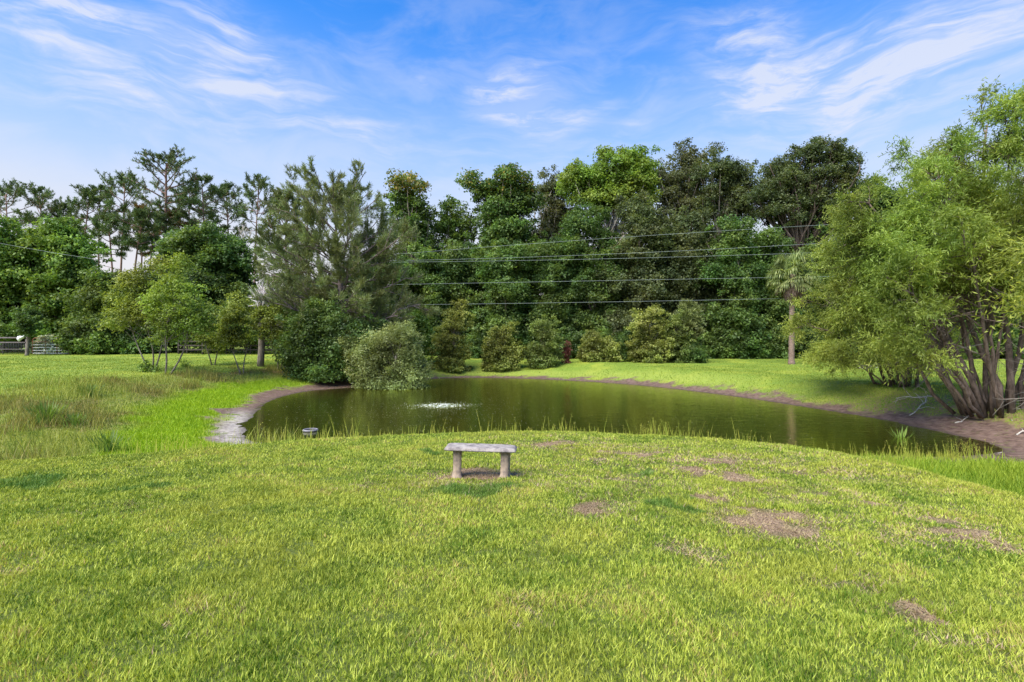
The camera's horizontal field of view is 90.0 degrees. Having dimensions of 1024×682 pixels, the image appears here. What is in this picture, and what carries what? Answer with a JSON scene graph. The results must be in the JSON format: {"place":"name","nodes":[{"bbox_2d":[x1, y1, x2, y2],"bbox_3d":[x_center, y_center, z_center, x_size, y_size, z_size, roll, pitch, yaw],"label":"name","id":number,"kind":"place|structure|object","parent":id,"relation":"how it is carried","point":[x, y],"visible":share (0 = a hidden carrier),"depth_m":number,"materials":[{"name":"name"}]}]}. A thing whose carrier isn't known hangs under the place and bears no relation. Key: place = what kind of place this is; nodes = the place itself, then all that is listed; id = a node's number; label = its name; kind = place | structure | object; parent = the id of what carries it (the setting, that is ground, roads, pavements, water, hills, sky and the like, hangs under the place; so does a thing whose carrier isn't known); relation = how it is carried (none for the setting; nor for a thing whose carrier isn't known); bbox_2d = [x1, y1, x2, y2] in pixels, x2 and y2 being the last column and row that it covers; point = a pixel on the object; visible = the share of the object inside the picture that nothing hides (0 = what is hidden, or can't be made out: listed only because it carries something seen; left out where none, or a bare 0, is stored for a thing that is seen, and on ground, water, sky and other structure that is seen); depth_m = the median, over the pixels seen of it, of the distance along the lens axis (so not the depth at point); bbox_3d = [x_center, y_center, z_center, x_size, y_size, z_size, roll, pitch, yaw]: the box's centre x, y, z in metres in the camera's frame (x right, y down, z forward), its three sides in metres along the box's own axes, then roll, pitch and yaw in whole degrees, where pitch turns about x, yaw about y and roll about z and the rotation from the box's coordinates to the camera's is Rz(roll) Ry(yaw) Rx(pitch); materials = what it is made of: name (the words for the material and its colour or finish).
{"place":"outdoors","nodes":[
{"label":"outdoors","id":0,"kind":"place"},
{"bbox_2d":[0,346,1023,681],"bbox_3d":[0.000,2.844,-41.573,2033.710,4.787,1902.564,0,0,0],"label":"ground","id":1,"kind":"structure","parent":0,"point":[1002,432],"depth_m":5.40,"materials":[{"name":"green plant"}]},
{"bbox_2d":[0,320,17,353],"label":"shrub","id":2,"kind":"object","parent":1,"relation":"on","point":[8,330],"visible":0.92,"depth_m":48.91,"materials":[{"name":"green plant"}]},
{"bbox_2d":[0,337,26,354],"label":"rail fence","id":3,"kind":"object","parent":1,"relation":"on","point":[13,349],"visible":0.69,"depth_m":47.84,"materials":[{"name":"grey wood"}]},
{"bbox_2d":[0,213,33,352],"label":"broadleaf tree","id":4,"kind":"object","parent":1,"relation":"on","point":[6,258],"visible":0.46,"depth_m":51.17,"materials":[{"name":"green plant"}]},
{"bbox_2d":[5,304,47,355],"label":"tree","id":5,"kind":"object","parent":1,"relation":"on","point":[27,317],"visible":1,"depth_m":46.83,"materials":[{"name":"green plant"}]},
{"bbox_2d":[0,178,60,233],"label":"pine tree","id":6,"kind":"object","parent":1,"relation":"on","point":[9,186],"visible":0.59,"depth_m":84.11,"materials":[{"name":"green plant"}]},
{"bbox_2d":[7,181,66,231],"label":"pine tree","id":7,"kind":"object","parent":1,"relation":"on","point":[43,195],"visible":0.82,"depth_m":83.63,"materials":[{"name":"green plant"}]},
{"bbox_2d":[23,333,67,354],"bbox_3d":[-44.288,0.369,49.489,4.730,2.262,3.018,0,0,0],"label":"fence","id":8,"kind":"object","parent":1,"relation":"on","point":[39,341],"visible":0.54,"depth_m":48.67,"materials":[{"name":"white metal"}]},
{"bbox_2d":[18,400,77,424],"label":"grass tussock","id":9,"kind":"object","parent":1,"relation":"on","point":[48,409],"depth_m":16.27,"materials":[{"name":"green plant"}]},
{"bbox_2d":[0,213,115,346],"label":"broadleaf tree","id":10,"kind":"object","parent":1,"relation":"on","point":[53,271],"visible":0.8,"depth_m":52.09,"materials":[{"name":"green plant"}]},
{"bbox_2d":[47,200,83,226],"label":"pine tree","id":11,"kind":"object","parent":1,"relation":"on","point":[64,206],"visible":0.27,"depth_m":88.62,"materials":[{"name":"green plant"}]},
{"bbox_2d":[54,411,89,427],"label":"grass tussock","id":12,"kind":"object","parent":1,"relation":"on","point":[75,421],"depth_m":16.25,"materials":[{"name":"green plant"}]},
{"bbox_2d":[55,183,115,237],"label":"pine tree","id":13,"kind":"object","parent":1,"relation":"on","point":[85,191],"visible":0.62,"depth_m":84.30,"materials":[{"name":"green plant"}]},
{"bbox_2d":[54,324,117,354],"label":"hedge shrub","id":14,"kind":"object","parent":1,"relation":"on","point":[77,348],"visible":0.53,"depth_m":47.85,"materials":[{"name":"green plant"}]},
{"bbox_2d":[75,382,107,396],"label":"grass tussock","id":15,"kind":"object","parent":1,"relation":"on","point":[89,387],"depth_m":20.95,"materials":[{"name":"green plant"}]},
{"bbox_2d":[50,265,146,354],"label":"broadleaf tree","id":16,"kind":"object","parent":1,"relation":"on","point":[86,302],"visible":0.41,"depth_m":48.59,"materials":[{"name":"green plant"}]},
{"bbox_2d":[76,183,122,264],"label":"pine tree","id":17,"kind":"object","parent":1,"relation":"on","point":[100,186],"visible":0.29,"depth_m":86.85,"materials":[{"name":"green plant"}]},
{"bbox_2d":[78,427,134,452],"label":"grass tussock","id":18,"kind":"object","parent":1,"relation":"on","point":[107,446],"depth_m":13.23,"materials":[{"name":"green plant"}]},
{"bbox_2d":[87,211,132,275],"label":"pine tree","id":19,"kind":"object","parent":1,"relation":"on","point":[104,229],"visible":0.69,"depth_m":72.72,"materials":[{"name":"green plant"}]},
{"bbox_2d":[95,169,155,271],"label":"pine tree","id":20,"kind":"object","parent":1,"relation":"on","point":[124,184],"visible":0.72,"depth_m":81.31,"materials":[{"name":"green plant"}]},
{"bbox_2d":[96,332,162,353],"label":"hedge shrub","id":21,"kind":"object","parent":1,"relation":"on","point":[125,343],"visible":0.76,"depth_m":48.65,"materials":[{"name":"green plant"}]},
{"bbox_2d":[92,254,176,371],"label":"tree","id":22,"kind":"object","parent":1,"relation":"on","point":[124,308],"visible":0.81,"depth_m":30.49,"materials":[{"name":"green plant"}]},
{"bbox_2d":[110,202,164,269],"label":"pine tree","id":23,"kind":"object","parent":1,"relation":"on","point":[141,216],"visible":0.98,"depth_m":71.50,"materials":[{"name":"green plant"}]},
{"bbox_2d":[118,200,161,267],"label":"pine tree","id":24,"kind":"object","parent":1,"relation":"on","point":[142,254],"visible":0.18,"depth_m":89.71,"materials":[{"name":"green plant"}]},
{"bbox_2d":[136,360,161,372],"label":"weed clump","id":25,"kind":"object","parent":1,"relation":"on","point":[144,366],"visible":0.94,"depth_m":30.34,"materials":[{"name":"green plant"}]},
{"bbox_2d":[135,211,177,264],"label":"pine tree","id":26,"kind":"object","parent":1,"relation":"on","point":[159,217],"visible":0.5,"depth_m":74.28,"materials":[{"name":"green plant"}]},
{"bbox_2d":[127,266,193,351],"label":"broadleaf tree","id":27,"kind":"object","parent":1,"relation":"on","point":[175,349],"visible":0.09,"depth_m":52.05,"materials":[{"name":"green plant"}]},
{"bbox_2d":[123,143,206,240],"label":"pine tree","id":28,"kind":"object","parent":1,"relation":"on","point":[170,157],"visible":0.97,"depth_m":75.88,"materials":[{"name":"green plant"}]},
{"bbox_2d":[155,207,192,239],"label":"pine tree","id":29,"kind":"object","parent":1,"relation":"on","point":[170,214],"visible":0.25,"depth_m":77.50,"materials":[{"name":"green plant"}]},
{"bbox_2d":[135,250,222,373],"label":"tree","id":30,"kind":"object","parent":1,"relation":"on","point":[182,289],"visible":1,"depth_m":29.23,"materials":[{"name":"green plant"}]},
{"bbox_2d":[157,186,216,229],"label":"pine tree","id":31,"kind":"object","parent":1,"relation":"on","point":[185,207],"visible":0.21,"depth_m":85.91,"materials":[{"name":"green plant"}]},
{"bbox_2d":[152,285,235,352],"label":"broadleaf tree","id":32,"kind":"object","parent":1,"relation":"on","point":[192,339],"visible":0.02,"depth_m":51.11,"materials":[{"name":"green plant"}]},
{"bbox_2d":[169,171,233,231],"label":"pine tree","id":33,"kind":"object","parent":1,"relation":"on","point":[213,189],"visible":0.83,"depth_m":79.15,"materials":[{"name":"green plant"}]},
{"bbox_2d":[144,219,262,350],"bbox_3d":[-33.868,-5.897,57.338,12.882,14.430,11.046,0,0,-30],"label":"broadleaf tree","id":34,"kind":"object","parent":1,"relation":"on","point":[224,264],"visible":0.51,"depth_m":54.92,"materials":[{"name":"green plant"}]},
{"bbox_2d":[191,300,229,364],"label":"tree","id":35,"kind":"object","parent":1,"relation":"on","point":[218,348],"visible":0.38,"depth_m":35.69,"materials":[{"name":"green plant"}]},
{"bbox_2d":[197,179,245,241],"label":"pine tree","id":36,"kind":"object","parent":1,"relation":"on","point":[229,209],"visible":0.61,"depth_m":83.80,"materials":[{"name":"green plant"}]},
{"bbox_2d":[178,340,284,353],"bbox_3d":[-26.319,0.593,49.278,11.685,1.400,0.175,0,0,0],"label":"board fence","id":37,"kind":"object","parent":1,"relation":"on","point":[227,349],"visible":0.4,"depth_m":49.19,"materials":[{"name":"grey wood"}]},
{"bbox_2d":[204,290,262,373],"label":"tree","id":38,"kind":"object","parent":1,"relation":"on","point":[238,335],"visible":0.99,"depth_m":32.54,"materials":[{"name":"green plant"}]},
{"bbox_2d":[202,284,290,352],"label":"broadleaf tree","id":39,"kind":"object","parent":1,"relation":"on","point":[256,343],"visible":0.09,"depth_m":48.93,"materials":[{"name":"green plant"}]},
{"bbox_2d":[244,278,276,366],"bbox_3d":[-17.654,-1.341,36.106,2.223,6.462,2.311,0,0,-26],"label":"dead palm snag","id":40,"kind":"object","parent":1,"relation":"on","point":[259,326],"visible":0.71,"depth_m":35.80,"materials":[{"name":"grey plant"}]},
{"bbox_2d":[232,172,291,282],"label":"pine tree","id":41,"kind":"object","parent":1,"relation":"on","point":[261,184],"visible":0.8,"depth_m":79.64,"materials":[{"name":"green plant"}]},
{"bbox_2d":[260,299,288,366],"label":"tree","id":42,"kind":"object","parent":1,"relation":"on","point":[271,320],"visible":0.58,"depth_m":35.66,"materials":[{"name":"green plant"}]},
{"bbox_2d":[245,187,313,277],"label":"pine tree","id":43,"kind":"object","parent":1,"relation":"on","point":[278,193],"visible":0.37,"depth_m":57.72,"materials":[{"name":"green plant"}]},
{"bbox_2d":[267,266,323,350],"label":"understorey tree","id":44,"kind":"object","parent":1,"relation":"on","point":[282,284],"visible":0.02,"depth_m":56.77,"materials":[{"name":"green plant"}]},
{"bbox_2d":[267,294,388,382],"bbox_3d":[-12.423,-0.172,35.023,8.271,6.098,4.680,0,0,0],"label":"bush","id":45,"kind":"object","parent":1,"relation":"on","point":[313,353],"visible":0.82,"depth_m":33.99,"materials":[{"name":"green plant"}]},
{"bbox_2d":[302,271,359,328],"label":"understorey tree","id":46,"kind":"object","parent":1,"relation":"on","point":[348,283],"visible":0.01,"depth_m":59.25,"materials":[{"name":"green plant"}]},
{"bbox_2d":[244,155,442,357],"bbox_3d":[-12.603,-5.744,39.171,14.412,15.795,14.170,0,0,-26],"label":"open pine tree","id":47,"kind":"object","parent":1,"relation":"on","point":[340,197],"visible":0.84,"depth_m":37.20,"materials":[{"name":"green plant"}]},
{"bbox_2d":[334,316,439,389],"bbox_3d":[-8.292,1.013,34.047,6.846,5.303,4.424,0,0,0],"label":"overhanging bush","id":48,"kind":"object","parent":1,"relation":"on","point":[400,367],"visible":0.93,"depth_m":33.19,"materials":[{"name":"green plant"}]},
{"bbox_2d":[356,254,417,348],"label":"understorey tree","id":49,"kind":"object","parent":1,"relation":"on","point":[395,288],"visible":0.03,"depth_m":57.43,"materials":[{"name":"green plant"}]},
{"bbox_2d":[382,168,445,295],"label":"forest tree","id":50,"kind":"object","parent":1,"relation":"on","point":[410,206],"visible":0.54,"depth_m":59.17,"materials":[{"name":"green plant"}]},
{"bbox_2d":[408,304,434,362],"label":"pond bush","id":51,"kind":"object","parent":1,"relation":"on","point":[423,327],"visible":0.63,"depth_m":46.62,"materials":[{"name":"green plant"}]},
{"bbox_2d":[392,238,453,344],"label":"understorey tree","id":52,"kind":"object","parent":1,"relation":"on","point":[433,290],"visible":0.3,"depth_m":55.68,"materials":[{"name":"green plant"}]},
{"bbox_2d":[418,331,466,355],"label":"hedge bush","id":53,"kind":"object","parent":1,"relation":"on","point":[433,347],"visible":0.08,"depth_m":54.11,"materials":[{"name":"green plant"}]},
{"bbox_2d":[426,298,474,372],"bbox_3d":[-5.432,-0.466,45.492,4.221,6.733,3.374,0,0,16],"label":"pond bush","id":54,"kind":"object","parent":1,"relation":"on","point":[452,359],"visible":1,"depth_m":45.09,"materials":[{"name":"green plant"}]},
{"bbox_2d":[428,194,483,291],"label":"forest tree","id":55,"kind":"object","parent":1,"relation":"on","point":[455,221],"visible":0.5,"depth_m":62.33,"materials":[{"name":"green plant"}]},
{"bbox_2d":[434,238,499,353],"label":"understorey tree","id":56,"kind":"object","parent":1,"relation":"on","point":[458,273],"visible":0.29,"depth_m":56.48,"materials":[{"name":"green plant"}]},
{"bbox_2d":[460,331,496,358],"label":"hedge bush","id":57,"kind":"object","parent":1,"relation":"on","point":[476,339],"visible":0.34,"depth_m":53.23,"materials":[{"name":"green plant"}]},
{"bbox_2d":[444,443,516,477],"bbox_3d":[-0.468,1.832,7.750,1.081,0.523,0.411,0,0,2],"label":"stone bench","id":58,"kind":"object","parent":1,"relation":"on","point":[503,450],"visible":0.97,"depth_m":7.63,"materials":[{"name":"stone"}]},
{"bbox_2d":[454,162,548,312],"bbox_3d":[-0.848,-9.831,60.994,9.980,23.454,9.243,0,0,41],"label":"forest tree","id":59,"kind":"object","parent":1,"relation":"on","point":[511,200],"visible":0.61,"depth_m":59.75,"materials":[{"name":"green plant"}]},
{"bbox_2d":[480,321,528,371],"bbox_3d":[-0.720,0.496,46.092,4.501,4.656,3.213,0,0,0],"label":"pond bush","id":60,"kind":"object","parent":1,"relation":"on","point":[500,353],"visible":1,"depth_m":45.48,"materials":[{"name":"green plant"}]},
{"bbox_2d":[468,235,543,357],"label":"understorey tree","id":61,"kind":"object","parent":1,"relation":"on","point":[515,292],"visible":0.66,"depth_m":54.77,"materials":[{"name":"green plant"}]},
{"bbox_2d":[0,349,1023,495],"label":"field grass","id":62,"kind":"structure","parent":1,"relation":"on","point":[997,474],"depth_m":20.88,"materials":[{"name":"green plant"}]},
{"bbox_2d":[521,314,565,368],"bbox_3d":[2.815,0.053,46.201,3.626,5.014,3.364,0,0,-45],"label":"pond bush","id":63,"kind":"object","parent":1,"relation":"on","point":[546,354],"visible":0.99,"depth_m":45.84,"materials":[{"name":"green plant"}]},
{"bbox_2d":[513,230,588,355],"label":"understorey tree","id":64,"kind":"object","parent":1,"relation":"on","point":[550,303],"visible":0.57,"depth_m":55.62,"materials":[{"name":"green plant"}]},
{"bbox_2d":[529,164,583,257],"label":"forest tree","id":65,"kind":"object","parent":1,"relation":"on","point":[550,216],"visible":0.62,"depth_m":65.19,"materials":[{"name":"green plant"}]},
{"bbox_2d":[561,340,572,363],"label":"red shrub","id":66,"kind":"object","parent":1,"relation":"on","point":[567,350],"visible":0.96,"depth_m":46.90,"materials":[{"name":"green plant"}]},
{"bbox_2d":[555,325,595,358],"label":"hedge bush","id":67,"kind":"object","parent":1,"relation":"on","point":[574,340],"visible":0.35,"depth_m":53.20,"materials":[{"name":"green plant"}]},
{"bbox_2d":[545,196,635,336],"bbox_3d":[8.775,-7.139,58.104,10.621,18.384,8.571,0,0,0],"label":"understorey tree","id":68,"kind":"object","parent":1,"relation":"on","point":[587,264],"visible":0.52,"depth_m":56.53,"materials":[{"name":"green plant"}]},
{"bbox_2d":[575,328,622,361],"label":"pond bush","id":69,"kind":"object","parent":1,"relation":"on","point":[599,348],"visible":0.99,"depth_m":46.44,"materials":[{"name":"green plant"}]},
{"bbox_2d":[554,143,664,258],"bbox_3d":[11.566,-10.882,62.031,13.182,25.770,8.010,0,0,0],"label":"forest tree","id":70,"kind":"object","parent":1,"relation":"on","point":[603,182],"visible":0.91,"depth_m":60.47,"materials":[{"name":"green plant"}]},
{"bbox_2d":[599,329,622,357],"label":"hedge bush","id":71,"kind":"object","parent":1,"relation":"on","point":[604,333],"visible":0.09,"depth_m":53.60,"materials":[{"name":"green plant"}]},
{"bbox_2d":[616,326,639,361],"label":"pond bush","id":72,"kind":"object","parent":1,"relation":"on","point":[624,353],"visible":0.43,"depth_m":47.13,"materials":[{"name":"green plant"}]},
{"bbox_2d":[593,188,688,336],"bbox_3d":[13.967,-7.388,55.833,10.390,18.972,8.072,0,0,0],"label":"understorey tree","id":73,"kind":"object","parent":1,"relation":"on","point":[643,220],"visible":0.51,"depth_m":54.91,"materials":[{"name":"green plant"}]},
{"bbox_2d":[624,303,676,362],"bbox_3d":[12.450,-0.665,45.822,4.417,5.516,3.758,0,0,32],"label":"pond bush","id":74,"kind":"object","parent":1,"relation":"on","point":[646,345],"visible":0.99,"depth_m":45.51,"materials":[{"name":"green plant"}]},
{"bbox_2d":[660,308,699,362],"bbox_3d":[15.210,-0.378,46.317,4.217,5.051,3.745,0,0,27],"label":"pond bush","id":75,"kind":"object","parent":1,"relation":"on","point":[677,351],"visible":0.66,"depth_m":45.45,"materials":[{"name":"green plant"}]},
{"bbox_2d":[649,137,727,240],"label":"forest tree","id":76,"kind":"object","parent":1,"relation":"on","point":[676,190],"visible":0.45,"depth_m":62.97,"materials":[{"name":"green plant"}]},
{"bbox_2d":[673,298,705,345],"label":"bush","id":77,"kind":"object","parent":1,"relation":"on","point":[694,310],"visible":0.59,"depth_m":46.25,"materials":[{"name":"green plant"}]},
{"bbox_2d":[653,205,732,357],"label":"understorey tree","id":78,"kind":"object","parent":1,"relation":"on","point":[687,269],"visible":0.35,"depth_m":55.55,"materials":[{"name":"green plant"}]},
{"bbox_2d":[676,336,709,362],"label":"pond bush","id":79,"kind":"object","parent":1,"relation":"on","point":[699,356],"visible":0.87,"depth_m":45.15,"materials":[{"name":"green plant"}]},
{"bbox_2d":[699,326,744,358],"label":"hedge bush","id":80,"kind":"object","parent":1,"relation":"on","point":[713,351],"visible":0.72,"depth_m":52.55,"materials":[{"name":"green plant"}]},
{"bbox_2d":[685,149,766,257],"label":"forest tree","id":81,"kind":"object","parent":1,"relation":"on","point":[730,179],"visible":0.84,"depth_m":59.88,"materials":[{"name":"green plant"}]},
{"bbox_2d":[692,213,775,358],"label":"understorey tree","id":82,"kind":"object","parent":1,"relation":"on","point":[735,315],"visible":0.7,"depth_m":53.47,"materials":[{"name":"green plant"}]},
{"bbox_2d":[716,329,775,358],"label":"hedge bush","id":83,"kind":"object","parent":1,"relation":"on","point":[741,342],"visible":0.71,"depth_m":52.48,"materials":[{"name":"green plant"}]},
{"bbox_2d":[752,328,797,358],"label":"hedge bush","id":84,"kind":"object","parent":1,"relation":"on","point":[777,346],"visible":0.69,"depth_m":52.70,"materials":[{"name":"green plant"}]},
{"bbox_2d":[740,225,814,357],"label":"understorey tree","id":85,"kind":"object","parent":1,"relation":"on","point":[773,310],"visible":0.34,"depth_m":54.82,"materials":[{"name":"green plant"}]},
{"bbox_2d":[763,249,822,363],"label":"palm tree","id":86,"kind":"object","parent":1,"relation":"on","point":[794,261],"visible":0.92,"depth_m":43.07,"materials":[{"name":"green plant"}]},
{"bbox_2d":[734,134,875,329],"bbox_3d":[32.963,-10.714,57.782,15.684,25.465,9.048,0,0,0],"label":"live oak","id":87,"kind":"object","parent":1,"relation":"on","point":[796,194],"visible":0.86,"depth_m":56.83,"materials":[{"name":"green plant"}]},
{"bbox_2d":[794,325,833,357],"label":"hedge bush","id":88,"kind":"object","parent":1,"relation":"on","point":[801,347],"visible":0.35,"depth_m":53.12,"materials":[{"name":"green plant"}]},
{"bbox_2d":[783,219,846,354],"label":"understorey tree","id":89,"kind":"object","parent":1,"relation":"on","point":[806,247],"visible":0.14,"depth_m":56.63,"materials":[{"name":"green plant"}]},
{"bbox_2d":[772,214,991,386],"bbox_3d":[18.353,-2.062,25.030,9.718,9.058,7.227,0,0,0],"label":"willow tree","id":90,"kind":"object","parent":1,"relation":"on","point":[828,349],"visible":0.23,"depth_m":25.34,"materials":[{"name":"green plant"}]},
{"bbox_2d":[849,173,935,229],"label":"forest tree","id":91,"kind":"object","parent":1,"relation":"on","point":[879,203],"visible":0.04,"depth_m":60.46,"materials":[{"name":"green plant"}]},
{"bbox_2d":[799,75,1023,418],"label":"willow tree","id":92,"kind":"object","parent":1,"relation":"on","point":[901,263],"visible":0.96,"depth_m":17.56,"materials":[{"name":"green plant"}]},
{"bbox_2d":[932,330,1001,358],"bbox_3d":[46.686,0.173,53.855,7.979,3.757,5.254,0,0,0],"label":"hedge bush","id":93,"kind":"object","parent":1,"relation":"on","point":[976,350],"visible":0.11,"depth_m":52.60,"materials":[{"name":"green plant"}]},
{"bbox_2d":[955,292,1023,358],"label":"understorey tree","id":94,"kind":"object","parent":1,"relation":"on","point":[1015,329],"visible":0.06,"depth_m":53.45,"materials":[{"name":"green plant"}]},
{"bbox_2d":[958,225,1023,414],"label":"edge shrub","id":95,"kind":"object","parent":1,"relation":"on","point":[1018,297],"visible":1,"depth_m":6.96,"materials":[{"name":"green plant"}]},
{"bbox_2d":[989,327,1023,358],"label":"hedge bush","id":96,"kind":"object","parent":1,"relation":"on","point":[1003,349],"visible":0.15,"depth_m":52.84,"materials":[{"name":"green plant"}]},
{"bbox_2d":[0,0,1023,285],"label":"sky","id":97,"kind":"structure","parent":0,"point":[431,89],"materials":[{"name":"blue"}]},
{"bbox_2d":[282,276,828,286],"bbox_3d":[6.510,-5.603,47.849,67.624,0.124,0.020,0,0,10],"label":"power cable","id":98,"kind":"object","parent":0,"point":[605,280],"visible":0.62,"depth_m":47.44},
{"bbox_2d":[111,410,1002,468],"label":"seed grass","id":99,"kind":"structure","parent":0,"point":[947,455],"depth_m":12.60,"materials":[{"name":"green plant"}]},
{"bbox_2d":[313,221,885,261],"bbox_3d":[8.307,-8.999,47.324,71.635,2.290,0.020,0,0,11],"label":"power cable","id":100,"kind":"object","parent":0,"point":[618,237],"visible":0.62,"depth_m":47.01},
{"bbox_2d":[235,378,1002,458],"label":"water","id":101,"kind":"structure","parent":0,"point":[593,404],"depth_m":21.30,"materials":[{"name":"green liquid"}]},
{"bbox_2d":[405,402,475,408],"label":"aerator bubbles","id":102,"kind":"object","parent":101,"relation":"on","point":[443,405],"visible":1,"depth_m":24.41,"materials":[{"name":"white liquid"}]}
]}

